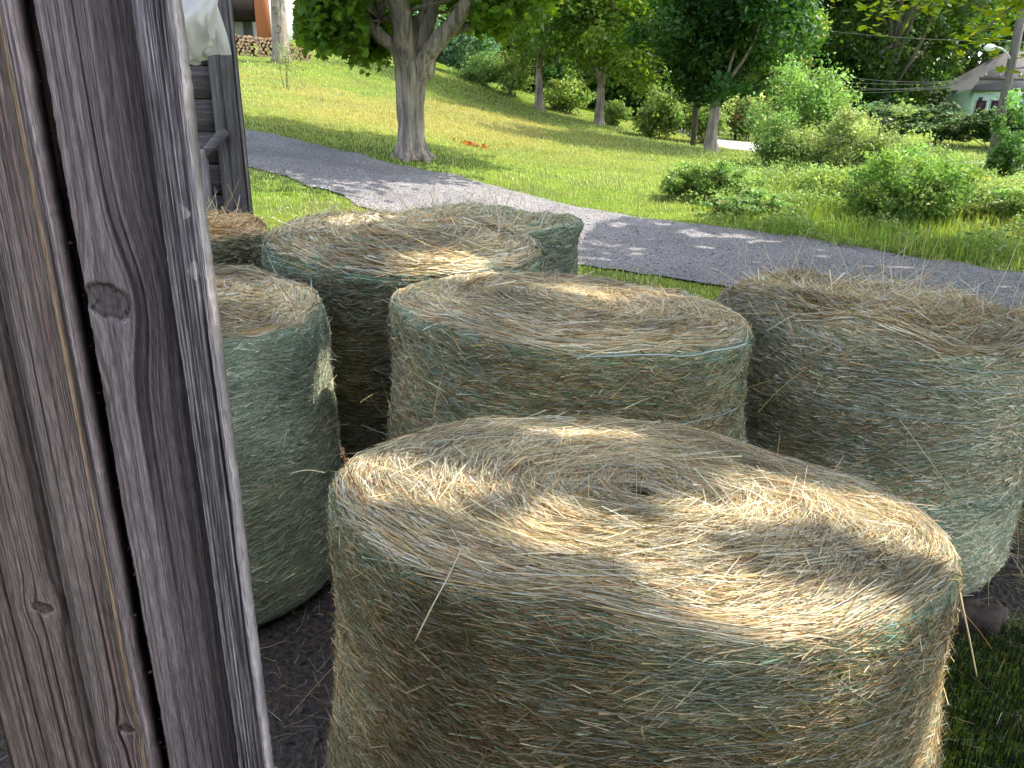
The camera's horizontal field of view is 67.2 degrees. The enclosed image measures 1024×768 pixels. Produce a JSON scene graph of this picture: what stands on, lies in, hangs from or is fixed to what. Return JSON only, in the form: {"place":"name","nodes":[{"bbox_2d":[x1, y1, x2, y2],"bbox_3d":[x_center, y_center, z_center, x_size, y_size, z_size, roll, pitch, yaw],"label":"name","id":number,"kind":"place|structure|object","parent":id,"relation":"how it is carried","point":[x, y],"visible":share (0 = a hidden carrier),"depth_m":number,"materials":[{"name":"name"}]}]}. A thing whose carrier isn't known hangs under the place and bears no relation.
{"place":"outdoors","nodes":[
{"label":"outdoors","id":0,"kind":"place"},
{"bbox_2d":[0,40,1023,767],"bbox_3d":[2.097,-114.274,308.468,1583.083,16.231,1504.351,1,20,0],"label":"ground","id":1,"kind":"structure","parent":0,"point":[294,646],"depth_m":10.81,"materials":[{"name":"green plant"}]},
{"bbox_2d":[0,290,102,767],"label":"barn board","id":2,"kind":"object","parent":1,"relation":"on","point":[46,720],"visible":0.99,"depth_m":1.26,"materials":[{"name":"wood"}]},
{"bbox_2d":[0,0,167,767],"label":"barn board","id":3,"kind":"object","parent":1,"relation":"on","point":[44,313],"visible":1,"depth_m":1.13,"materials":[{"name":"grey wood"}]},
{"bbox_2d":[27,0,169,766],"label":"backing plank","id":4,"kind":"object","parent":1,"relation":"on","point":[43,72],"visible":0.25,"depth_m":1.11,"materials":[{"name":"black wood"}]},
{"bbox_2d":[30,0,169,767],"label":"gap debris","id":5,"kind":"object","parent":1,"relation":"on","point":[91,331],"visible":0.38,"depth_m":1.15,"materials":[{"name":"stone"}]},
{"bbox_2d":[33,0,238,767],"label":"barn board","id":6,"kind":"object","parent":1,"relation":"on","point":[93,65],"visible":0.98,"depth_m":1.10,"materials":[{"name":"grey wood"}]},
{"bbox_2d":[131,0,273,767],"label":"door post","id":7,"kind":"object","parent":1,"relation":"on","point":[162,42],"depth_m":1.08,"materials":[{"name":"grey wood"}]},
{"bbox_2d":[190,0,253,215],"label":"shed","id":8,"kind":"structure","parent":1,"relation":"on","point":[220,116],"depth_m":5.33,"materials":[{"name":"grey wood"}]},
{"bbox_2d":[182,0,231,65],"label":"plastic sheet","id":9,"kind":"object","parent":8,"relation":"attached to","point":[206,33],"visible":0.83,"depth_m":4.60,"materials":[{"name":"grey plastic"}]},
{"bbox_2d":[206,179,279,269],"bbox_3d":[-1.925,-0.446,4.625,1.407,1.526,1.448,16,24,36],"label":"hay bale","id":10,"kind":"object","parent":1,"relation":"on","point":[236,238],"visible":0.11,"depth_m":4.31,"materials":[{"name":"plant"}]},
{"bbox_2d":[232,0,294,44],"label":"porch house","id":11,"kind":"structure","parent":1,"relation":"on","point":[252,18],"depth_m":36.43,"materials":[{"name":"paint"}]},
{"bbox_2d":[243,22,252,35],"bbox_3d":[-12.650,-17.952,37.767,1.150,1.600,0.065,1,19,0],"label":"window","id":12,"kind":"structure","parent":11,"relation":"in","point":[247,26],"depth_m":37.91,"materials":[{"name":"grey glass"}]},
{"bbox_2d":[213,261,344,627],"bbox_3d":[-1.360,0.170,3.195,1.444,1.400,1.479,1,20,0],"label":"hay bale","id":13,"kind":"object","parent":1,"relation":"on","point":[275,331],"visible":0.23,"depth_m":2.90,"materials":[{"name":"plant"}]},
{"bbox_2d":[270,0,291,64],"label":"old tree","id":14,"kind":"object","parent":1,"relation":"on","point":[278,17],"visible":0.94,"depth_m":30.83,"materials":[{"name":"grey plant"}]},
{"bbox_2d":[266,30,309,87],"bbox_3d":[-7.179,-10.472,24.992,1.508,1.804,1.249,1,20,0],"label":"sapling","id":15,"kind":"object","parent":1,"relation":"on","point":[285,58],"visible":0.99,"depth_m":24.93,"materials":[{"name":"green plant"}]},
{"bbox_2d":[243,179,572,468],"bbox_3d":[-0.524,-0.321,4.233,1.790,1.605,1.813,1,20,0],"label":"hay bale","id":16,"kind":"object","parent":1,"relation":"on","point":[359,267],"visible":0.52,"depth_m":3.60,"materials":[{"name":"plant"}]},
{"bbox_2d":[368,0,449,30],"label":"understorey bush","id":17,"kind":"object","parent":1,"relation":"on","point":[412,4],"visible":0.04,"depth_m":46.56,"materials":[{"name":"green plant"}]},
{"bbox_2d":[291,0,605,162],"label":"maple tree","id":18,"kind":"object","parent":1,"relation":"on","point":[357,32],"visible":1,"depth_m":14.97,"materials":[{"name":"green plant"}]},
{"bbox_2d":[417,11,507,73],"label":"rounded shrub","id":19,"kind":"object","parent":1,"relation":"on","point":[451,52],"visible":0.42,"depth_m":41.51,"materials":[{"name":"green plant"}]},
{"bbox_2d":[454,138,477,146],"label":"fallen branch","id":20,"kind":"object","parent":1,"relation":"on","point":[468,142],"visible":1,"depth_m":19.55,"materials":[{"name":"orange plant"}]},
{"bbox_2d":[438,2,502,61],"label":"understorey bush","id":21,"kind":"object","parent":1,"relation":"on","point":[443,4],"depth_m":49.54,"materials":[{"name":"green plant"}]},
{"bbox_2d":[445,49,510,88],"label":"shrub","id":22,"kind":"object","parent":1,"relation":"on","point":[480,60],"visible":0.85,"depth_m":39.80,"materials":[{"name":"green plant"}]},
{"bbox_2d":[374,181,607,274],"bbox_3d":[-0.214,-0.730,5.577,1.765,1.430,1.734,1,20,0],"label":"hay bale","id":23,"kind":"object","parent":1,"relation":"on","point":[560,232],"visible":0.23,"depth_m":5.17,"materials":[{"name":"plant"}]},
{"bbox_2d":[482,30,513,64],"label":"forest tree","id":24,"kind":"object","parent":1,"relation":"on","point":[507,48],"visible":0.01,"depth_m":52.51,"materials":[{"name":"green plant"}]},
{"bbox_2d":[0,503,1023,767],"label":"dirt clods","id":25,"kind":"object","parent":1,"relation":"on","point":[300,711],"visible":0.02,"depth_m":2.83,"materials":[{"name":"soil"}]},
{"bbox_2d":[489,49,535,96],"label":"shrub","id":26,"kind":"object","parent":1,"relation":"on","point":[509,82],"visible":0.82,"depth_m":39.04,"materials":[{"name":"green plant"}]},
{"bbox_2d":[1,502,1023,767],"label":"fallen straw","id":27,"kind":"object","parent":1,"relation":"on","point":[949,696],"visible":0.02,"depth_m":2.73,"materials":[{"name":"beige plant"}]},
{"bbox_2d":[440,1,626,111],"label":"maple tree","id":28,"kind":"object","parent":1,"relation":"on","point":[539,104],"visible":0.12,"depth_m":36.97,"materials":[{"name":"green plant"}]},
{"bbox_2d":[509,37,587,97],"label":"understorey bush","id":29,"kind":"object","parent":1,"relation":"on","point":[559,65],"visible":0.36,"depth_m":49.59,"materials":[{"name":"green plant"}]},
{"bbox_2d":[530,70,596,112],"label":"shrub","id":30,"kind":"object","parent":1,"relation":"on","point":[570,102],"visible":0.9,"depth_m":38.93,"materials":[{"name":"green plant"}]},
{"bbox_2d":[363,259,773,442],"bbox_3d":[0.219,0.219,3.167,1.574,1.433,1.459,-11,23,-30],"label":"hay bale","id":31,"kind":"object","parent":1,"relation":"on","point":[517,344],"visible":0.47,"depth_m":2.61,"materials":[{"name":"plant"}]},
{"bbox_2d":[510,0,694,125],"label":"maple tree","id":32,"kind":"object","parent":1,"relation":"on","point":[601,41],"visible":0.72,"depth_m":32.35,"materials":[{"name":"green plant"}]},
{"bbox_2d":[554,53,656,111],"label":"understorey bush","id":33,"kind":"object","parent":1,"relation":"on","point":[607,97],"visible":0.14,"depth_m":51.48,"materials":[{"name":"green plant"}]},
{"bbox_2d":[604,96,634,126],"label":"shrub","id":34,"kind":"object","parent":1,"relation":"on","point":[613,115],"visible":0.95,"depth_m":36.52,"materials":[{"name":"green plant"}]},
{"bbox_2d":[237,36,1023,299],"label":"lawn grass","id":35,"kind":"structure","parent":1,"relation":"on","point":[681,144],"depth_m":22.97,"materials":[{"name":"green plant"}]},
{"bbox_2d":[584,44,693,116],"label":"understorey bush","id":36,"kind":"object","parent":1,"relation":"on","point":[631,101],"visible":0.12,"depth_m":51.47,"materials":[{"name":"green plant"}]},
{"bbox_2d":[289,363,991,767],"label":"hay bale","id":37,"kind":"object","parent":1,"relation":"on","point":[571,591],"visible":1,"depth_m":1.50,"materials":[{"name":"plant"}]},
{"bbox_2d":[629,81,691,139],"bbox_3d":[6.224,-11.420,32.077,2.506,2.553,2.497,4,20,10],"label":"shrub","id":38,"kind":"object","parent":1,"relation":"on","point":[666,114],"visible":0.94,"depth_m":31.61,"materials":[{"name":"green plant"}]},
{"bbox_2d":[690,89,698,145],"bbox_3d":[7.100,-11.795,29.216,0.231,5.697,0.220,1,20,0],"label":"wooden pole","id":39,"kind":"object","parent":1,"relation":"on","point":[694,127],"visible":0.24,"depth_m":29.77,"materials":[{"name":"grey wood"}]},
{"bbox_2d":[679,101,735,143],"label":"shrub","id":40,"kind":"object","parent":1,"relation":"on","point":[703,115],"visible":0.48,"depth_m":31.83,"materials":[{"name":"green plant"}]},
{"bbox_2d":[658,159,767,199],"bbox_3d":[3.873,-3.866,14.731,2.186,0.885,1.354,1,20,0],"label":"weed clump","id":41,"kind":"object","parent":1,"relation":"on","point":[700,178],"visible":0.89,"depth_m":14.48,"materials":[{"name":"green plant"}]},
{"bbox_2d":[619,0,842,151],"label":"maple tree","id":42,"kind":"object","parent":1,"relation":"on","point":[703,38],"visible":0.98,"depth_m":26.23,"materials":[{"name":"green plant"}]},
{"bbox_2d":[731,114,743,139],"bbox_3d":[10.492,-11.969,36.038,0.520,1.290,0.260,1,20,0],"label":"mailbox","id":43,"kind":"object","parent":1,"relation":"on","point":[735,135],"visible":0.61,"depth_m":35.77,"materials":[{"name":"metal"}]},
{"bbox_2d":[702,186,788,217],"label":"weed clump","id":44,"kind":"object","parent":1,"relation":"on","point":[752,198],"visible":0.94,"depth_m":12.93,"materials":[{"name":"green plant"}]},
{"bbox_2d":[720,90,772,140],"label":"shrub","id":45,"kind":"object","parent":1,"relation":"on","point":[739,104],"visible":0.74,"depth_m":35.53,"materials":[{"name":"green plant"}]},
{"bbox_2d":[656,20,852,117],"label":"understorey bush","id":46,"kind":"object","parent":1,"relation":"on","point":[768,85],"visible":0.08,"depth_m":48.52,"materials":[{"name":"green plant"}]},
{"bbox_2d":[725,52,839,108],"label":"understorey bush","id":47,"kind":"object","parent":1,"relation":"on","point":[819,61],"depth_m":51.00,"materials":[{"name":"green plant"}]},
{"bbox_2d":[743,101,824,168],"bbox_3d":[7.539,-6.690,21.557,2.176,2.274,1.907,-10,22,-27],"label":"shrub","id":48,"kind":"object","parent":1,"relation":"on","point":[766,147],"visible":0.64,"depth_m":21.20,"materials":[{"name":"green plant"}]},
{"bbox_2d":[742,4,832,122],"bbox_3d":[13.629,-16.739,38.804,4.622,8.747,4.559,1,20,0],"label":"loose tree","id":49,"kind":"object","parent":1,"relation":"on","point":[810,58],"visible":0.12,"depth_m":38.28,"materials":[{"name":"green plant"}]},
{"bbox_2d":[736,50,870,161],"bbox_3d":[8.555,-7.822,22.645,3.600,3.945,3.082,14,23,33],"label":"willow shrub","id":50,"kind":"object","parent":1,"relation":"on","point":[819,100],"visible":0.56,"depth_m":22.14,"materials":[{"name":"green plant"}]},
{"bbox_2d":[774,162,872,197],"bbox_3d":[6.325,-3.891,15.000,2.265,0.800,1.757,1,20,0],"label":"shrub","id":51,"kind":"object","parent":1,"relation":"on","point":[816,178],"visible":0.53,"depth_m":14.87,"materials":[{"name":"green plant"}]},
{"bbox_2d":[656,219,1023,605],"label":"hay bale","id":52,"kind":"object","parent":1,"relation":"on","point":[915,392],"visible":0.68,"depth_m":3.02,"materials":[{"name":"plant"}]},
{"bbox_2d":[668,142,1023,263],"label":"weeds","id":53,"kind":"object","parent":1,"relation":"on","point":[781,172],"visible":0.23,"depth_m":12.46,"materials":[{"name":"green plant"}]},
{"bbox_2d":[773,97,938,171],"bbox_3d":[8.891,-6.263,20.000,3.646,2.218,3.495,1,20,0],"label":"willow shrub","id":54,"kind":"object","parent":1,"relation":"on","point":[855,138],"visible":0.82,"depth_m":19.50,"materials":[{"name":"green plant"}]},
{"bbox_2d":[802,0,932,93],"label":"forest tree","id":55,"kind":"object","parent":1,"relation":"on","point":[903,32],"visible":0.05,"depth_m":50.62,"materials":[{"name":"green plant"}]},
{"bbox_2d":[817,23,920,69],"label":"understorey bush","id":56,"kind":"object","parent":1,"relation":"on","point":[909,40],"depth_m":52.98,"materials":[{"name":"green plant"}]},
{"bbox_2d":[831,18,953,115],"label":"understorey bush","id":57,"kind":"object","parent":1,"relation":"on","point":[909,55],"visible":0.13,"depth_m":50.25,"materials":[{"name":"green plant"}]},
{"bbox_2d":[853,91,938,137],"bbox_3d":[17.101,-12.321,35.557,3.718,2.394,3.817,-8,21,-24],"label":"hedge mound","id":58,"kind":"object","parent":1,"relation":"on","point":[881,111],"visible":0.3,"depth_m":35.11,"materials":[{"name":"green plant"}]},
{"bbox_2d":[820,134,988,226],"bbox_3d":[6.433,-3.347,12.747,2.624,1.508,2.244,1,20,0],"label":"shrub","id":59,"kind":"object","parent":1,"relation":"on","point":[919,185],"visible":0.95,"depth_m":12.37,"materials":[{"name":"green plant"}]},
{"bbox_2d":[809,0,1016,120],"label":"broad tree","id":60,"kind":"object","parent":1,"relation":"on","point":[881,59],"visible":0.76,"depth_m":46.75,"materials":[{"name":"green plant"}]},
{"bbox_2d":[817,0,1023,78],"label":"maple tree","id":61,"kind":"object","parent":1,"relation":"on","point":[1001,12],"visible":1,"depth_m":8.13,"materials":[{"name":"green plant"}]},
{"bbox_2d":[871,131,970,170],"bbox_3d":[11.436,-6.530,22.145,2.943,1.454,2.774,-14,24,-36],"label":"shrub","id":62,"kind":"object","parent":1,"relation":"on","point":[941,152],"visible":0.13,"depth_m":21.66,"materials":[{"name":"green plant"}]},
{"bbox_2d":[893,98,979,145],"bbox_3d":[19.028,-11.573,34.111,4.022,2.071,3.564,-7,21,-20],"label":"hedge mound","id":63,"kind":"object","parent":1,"relation":"on","point":[939,120],"visible":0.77,"depth_m":33.83,"materials":[{"name":"green plant"}]},
{"bbox_2d":[902,0,1008,74],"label":"forest tree","id":64,"kind":"object","parent":1,"relation":"on","point":[924,26],"visible":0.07,"depth_m":55.10,"materials":[{"name":"green plant"}]},
{"bbox_2d":[905,0,1023,76],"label":"forest tree","id":65,"kind":"object","parent":1,"relation":"on","point":[973,63],"visible":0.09,"depth_m":60.51,"materials":[{"name":"green plant"}]},
{"bbox_2d":[952,17,994,79],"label":"forest tree","id":66,"kind":"object","parent":1,"relation":"on","point":[982,51],"visible":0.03,"depth_m":76.30,"materials":[{"name":"green plant"}]},
{"bbox_2d":[934,51,1023,115],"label":"green house","id":67,"kind":"structure","parent":1,"relation":"on","point":[973,97],"depth_m":54.78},
{"bbox_2d":[973,99,987,113],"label":"window","id":68,"kind":"structure","parent":67,"relation":"in","point":[982,104],"depth_m":54.32,"materials":[{"name":"glass"}]},
{"bbox_2d":[989,99,998,109],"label":"window","id":69,"kind":"structure","parent":67,"relation":"in","point":[993,102],"depth_m":54.17,"materials":[{"name":"glass"}]},
{"bbox_2d":[954,599,1008,634],"bbox_3d":[1.889,0.939,3.127,0.253,0.086,0.153,1,20,0],"label":"flat rock","id":70,"kind":"object","parent":1,"relation":"on","point":[985,616],"visible":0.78,"depth_m":3.08,"materials":[{"name":"stone"}]},
{"bbox_2d":[948,172,1023,186],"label":"shrub","id":71,"kind":"object","parent":1,"relation":"on","point":[990,178],"visible":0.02,"depth_m":15.25,"materials":[{"name":"green plant"}]},
{"bbox_2d":[950,177,1023,219],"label":"shrub","id":72,"kind":"object","parent":1,"relation":"on","point":[1005,196],"visible":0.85,"depth_m":12.86,"materials":[{"name":"green plant"}]},
{"bbox_2d":[950,92,1023,149],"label":"hedge mound","id":73,"kind":"object","parent":1,"relation":"on","point":[981,126],"visible":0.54,"depth_m":32.13,"materials":[{"name":"green plant"}]},
{"bbox_2d":[979,2,1023,160],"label":"utility pole","id":74,"kind":"object","parent":1,"relation":"on","point":[1008,78],"visible":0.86,"depth_m":24.45,"materials":[{"name":"wood"}]},
{"bbox_2d":[815,70,979,81],"bbox_3d":[16.075,-15.693,37.353,0.014,2.712,28.010,1,20,1],"label":"overhead wire","id":75,"kind":"object","parent":74,"relation":"attached to","point":[903,81],"visible":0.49,"depth_m":31.37,"materials":[{"name":"metal"}]},
{"bbox_2d":[818,78,991,83],"bbox_3d":[16.341,-15.247,37.510,0.014,1.822,28.031,1,20,2],"label":"overhead wire","id":76,"kind":"object","parent":74,"relation":"attached to","point":[933,83],"visible":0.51,"depth_m":28.40,"materials":[{"name":"metal"}]},
{"bbox_2d":[834,31,1005,41],"bbox_3d":[16.202,-17.115,36.849,0.014,3.575,28.008,0,20,-1],"label":"overhead wire","id":77,"kind":"object","parent":74,"relation":"attached to","point":[919,38],"visible":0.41,"depth_m":30.92,"materials":[{"name":"metal"}]},
{"bbox_2d":[843,80,997,89],"bbox_3d":[16.190,-15.426,37.448,0.014,2.455,28.019,1,20,2],"label":"overhead wire","id":78,"kind":"object","parent":74,"relation":"attached to","point":[928,88],"visible":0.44,"depth_m":28.52,"materials":[{"name":"metal"}]},
{"bbox_2d":[870,81,1001,92],"bbox_3d":[16.669,-14.585,37.743,0.014,0.752,28.067,2,20,4],"label":"overhead wire","id":79,"kind":"object","parent":74,"relation":"attached to","point":[936,88],"visible":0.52,"depth_m":28.91,"materials":[{"name":"metal"}]},
{"bbox_2d":[882,80,994,89],"bbox_3d":[16.651,-14.717,37.697,0.014,0.844,28.066,2,20,4],"label":"overhead wire","id":80,"kind":"object","parent":74,"relation":"attached to","point":[935,86],"visible":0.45,"depth_m":28.74,"materials":[{"name":"metal"}]},
{"bbox_2d":[979,3,1023,63],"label":"forest tree","id":81,"kind":"object","parent":1,"relation":"on","point":[996,43],"visible":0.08,"depth_m":66.47,"materials":[{"name":"green plant"}]},
{"bbox_2d":[983,88,1023,176],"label":"young tree","id":82,"kind":"object","parent":1,"relation":"on","point":[1007,155],"visible":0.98,"depth_m":20.86,"materials":[{"name":"green plant"}]},
{"bbox_2d":[245,129,1023,310],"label":"driveway","id":83,"kind":"structure","parent":0,"point":[775,248],"depth_m":11.09,"materials":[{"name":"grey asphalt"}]},
{"bbox_2d":[649,110,1022,168],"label":"road","id":84,"kind":"structure","parent":0,"point":[730,144],"depth_m":33.16,"materials":[{"name":"grey asphalt"}]},
{"bbox_2d":[697,153,1023,268],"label":"rough grass","id":85,"kind":"structure","parent":0,"point":[844,232],"depth_m":11.79,"materials":[{"name":"green plant"}]},
{"bbox_2d":[939,617,1023,767],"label":"shaded grass","id":86,"kind":"structure","parent":0,"point":[984,723],"depth_m":2.68,"materials":[{"name":"green plant"}]}
]}

